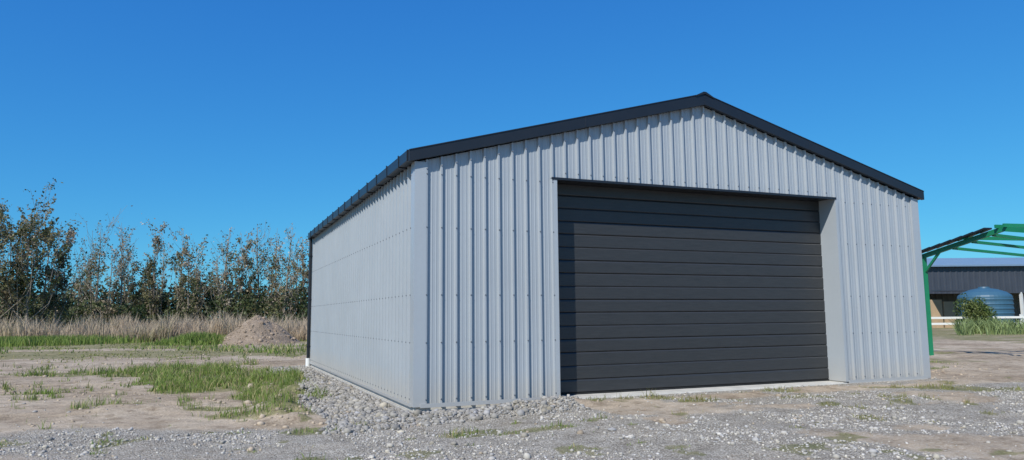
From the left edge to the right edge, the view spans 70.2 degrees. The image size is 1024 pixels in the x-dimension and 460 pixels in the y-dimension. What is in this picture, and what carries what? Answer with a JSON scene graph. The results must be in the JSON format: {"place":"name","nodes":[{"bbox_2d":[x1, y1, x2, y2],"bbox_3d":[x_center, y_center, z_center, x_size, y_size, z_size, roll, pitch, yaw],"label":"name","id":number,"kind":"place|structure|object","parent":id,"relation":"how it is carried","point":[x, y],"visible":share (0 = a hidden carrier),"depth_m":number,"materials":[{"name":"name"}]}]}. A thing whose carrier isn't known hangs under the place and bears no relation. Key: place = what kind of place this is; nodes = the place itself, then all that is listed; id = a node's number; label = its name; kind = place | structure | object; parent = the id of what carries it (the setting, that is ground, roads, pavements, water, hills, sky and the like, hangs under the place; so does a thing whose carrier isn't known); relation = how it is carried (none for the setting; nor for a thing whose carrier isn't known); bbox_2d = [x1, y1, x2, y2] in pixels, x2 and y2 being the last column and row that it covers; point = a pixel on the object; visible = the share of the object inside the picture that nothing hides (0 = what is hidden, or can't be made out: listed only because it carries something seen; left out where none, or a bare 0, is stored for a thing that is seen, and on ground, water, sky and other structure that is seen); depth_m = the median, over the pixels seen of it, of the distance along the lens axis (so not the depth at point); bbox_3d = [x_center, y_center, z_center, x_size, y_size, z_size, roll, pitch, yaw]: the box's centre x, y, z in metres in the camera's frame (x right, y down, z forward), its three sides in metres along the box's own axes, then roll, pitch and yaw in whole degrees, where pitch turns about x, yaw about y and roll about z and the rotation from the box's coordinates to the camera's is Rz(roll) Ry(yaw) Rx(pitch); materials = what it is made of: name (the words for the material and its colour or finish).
{"place":"outdoors","nodes":[
{"label":"outdoors","id":0,"kind":"place"},
{"bbox_2d":[0,334,170,347],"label":"tall green grass","id":1,"kind":"structure","parent":0,"point":[41,340],"depth_m":44.83,"materials":[{"name":"green plant"}]},
{"bbox_2d":[126,331,227,346],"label":"tall green grass","id":2,"kind":"structure","parent":0,"point":[196,338],"depth_m":44.23,"materials":[{"name":"green plant"}]},
{"bbox_2d":[0,354,1021,459],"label":"grass","id":3,"kind":"structure","parent":0,"point":[166,374],"depth_m":15.97,"materials":[{"name":"green plant"}]},
{"bbox_2d":[0,321,1023,459],"bbox_3d":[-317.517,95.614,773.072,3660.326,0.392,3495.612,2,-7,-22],"label":"ground","id":4,"kind":"structure","parent":0,"point":[1004,353],"depth_m":10.55,"materials":[{"name":"soil"}]},
{"bbox_2d":[0,198,44,322],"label":"poplar tree","id":5,"kind":"object","parent":4,"relation":"on","point":[6,294],"visible":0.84,"depth_m":56.97,"materials":[{"name":"green plant"}]},
{"bbox_2d":[0,194,55,328],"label":"poplar tree","id":6,"kind":"object","parent":4,"relation":"on","point":[13,256],"visible":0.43,"depth_m":59.15,"materials":[{"name":"green plant"}]},
{"bbox_2d":[0,178,73,324],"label":"poplar tree","id":7,"kind":"object","parent":4,"relation":"on","point":[20,257],"visible":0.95,"depth_m":57.91,"materials":[{"name":"green plant"}]},
{"bbox_2d":[8,204,101,324],"bbox_3d":[-38.422,3.379,60.926,5.565,11.603,5.660,-5,-8,31],"label":"poplar tree","id":8,"kind":"object","parent":4,"relation":"on","point":[45,301],"visible":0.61,"depth_m":61.28,"materials":[{"name":"green plant"}]},
{"bbox_2d":[39,219,84,330],"bbox_3d":[-39.402,3.911,62.962,3.952,11.042,3.285,-3,-7,19],"label":"poplar tree","id":9,"kind":"object","parent":4,"relation":"on","point":[62,285],"visible":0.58,"depth_m":62.74,"materials":[{"name":"green plant"}]},
{"bbox_2d":[0,307,306,342],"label":"dry grass","id":10,"kind":"structure","parent":4,"relation":"on","point":[160,330],"depth_m":51.06,"materials":[{"name":"beige plant"}]},
{"bbox_2d":[0,339,306,364],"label":"pasture grass","id":11,"kind":"structure","parent":4,"relation":"on","point":[272,350],"depth_m":35.44,"materials":[{"name":"green plant"}]},
{"bbox_2d":[0,283,307,331],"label":"undergrowth bushes","id":12,"kind":"object","parent":4,"relation":"on","point":[117,312],"visible":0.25,"depth_m":70.84,"materials":[{"name":"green plant"}]},
{"bbox_2d":[0,270,307,327],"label":"hedgerow","id":13,"kind":"object","parent":4,"relation":"on","point":[172,305],"visible":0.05,"depth_m":82.00,"materials":[{"name":"green plant"}]},
{"bbox_2d":[66,208,308,326],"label":"poplar tree row","id":14,"kind":"object","parent":4,"relation":"on","point":[151,284],"visible":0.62,"depth_m":75.44,"materials":[{"name":"green plant"}]},
{"bbox_2d":[216,315,301,345],"bbox_3d":[-15.790,6.272,45.619,6.183,1.914,5.198,2,-7,-22],"label":"dirt mound","id":15,"kind":"object","parent":4,"relation":"on","point":[257,330],"visible":0.86,"depth_m":44.66,"materials":[{"name":"soil"}]},
{"bbox_2d":[0,353,1000,459],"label":"soil clods","id":16,"kind":"object","parent":4,"relation":"on","point":[261,416],"visible":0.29,"depth_m":13.04,"materials":[{"name":"soil"}]},
{"bbox_2d":[305,92,930,411],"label":"garage shed","id":17,"kind":"structure","parent":4,"relation":"on","point":[703,242],"depth_m":14.24,"materials":[{"name":"metal"}]},
{"bbox_2d":[557,183,828,392],"bbox_3d":[3.712,1.149,14.588,6.633,3.880,0.031,2,-7,-22],"label":"sectional door","id":18,"kind":"structure","parent":17,"relation":"in","point":[658,288],"depth_m":14.46,"materials":[{"name":"black metal"}]},
{"bbox_2d":[921,223,1023,355],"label":"steel portal frame","id":19,"kind":"object","parent":4,"relation":"on","point":[970,237],"visible":0.86,"depth_m":24.79,"materials":[{"name":"green metal"}]},
{"bbox_2d":[953,293,996,324],"bbox_3d":[38.163,6.772,59.602,3.375,3.307,2.878,-1,-7,6],"label":"bush","id":20,"kind":"object","parent":4,"relation":"on","point":[975,309],"visible":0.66,"depth_m":59.28,"materials":[{"name":"green plant"}]},
{"bbox_2d":[927,257,1023,327],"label":"farm shed","id":21,"kind":"structure","parent":4,"relation":"on","point":[950,280],"depth_m":73.88,"materials":[{"name":"grey metal"}]},
{"bbox_2d":[931,314,1023,324],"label":"rail fence","id":22,"kind":"object","parent":4,"relation":"on","point":[1020,316],"visible":0.3,"depth_m":59.41,"materials":[{"name":"white wood"}]},
{"bbox_2d":[947,317,1023,335],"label":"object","id":23,"kind":"object","parent":4,"relation":"on","point":[992,326],"visible":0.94,"depth_m":50.21,"materials":[{"name":"green plant"}]},
{"bbox_2d":[957,287,1014,321],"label":"water tank","id":24,"kind":"object","parent":4,"relation":"on","point":[1001,302],"visible":0.53,"depth_m":65.73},
{"bbox_2d":[0,365,1023,459],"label":"gravel","id":25,"kind":"structure","parent":0,"point":[373,411],"depth_m":10.26,"materials":[{"name":"grey gravel"}]},
{"bbox_2d":[0,0,1023,318],"label":"sky","id":26,"kind":"structure","parent":0,"point":[202,118],"materials":[{"name":"blue"}]}
]}

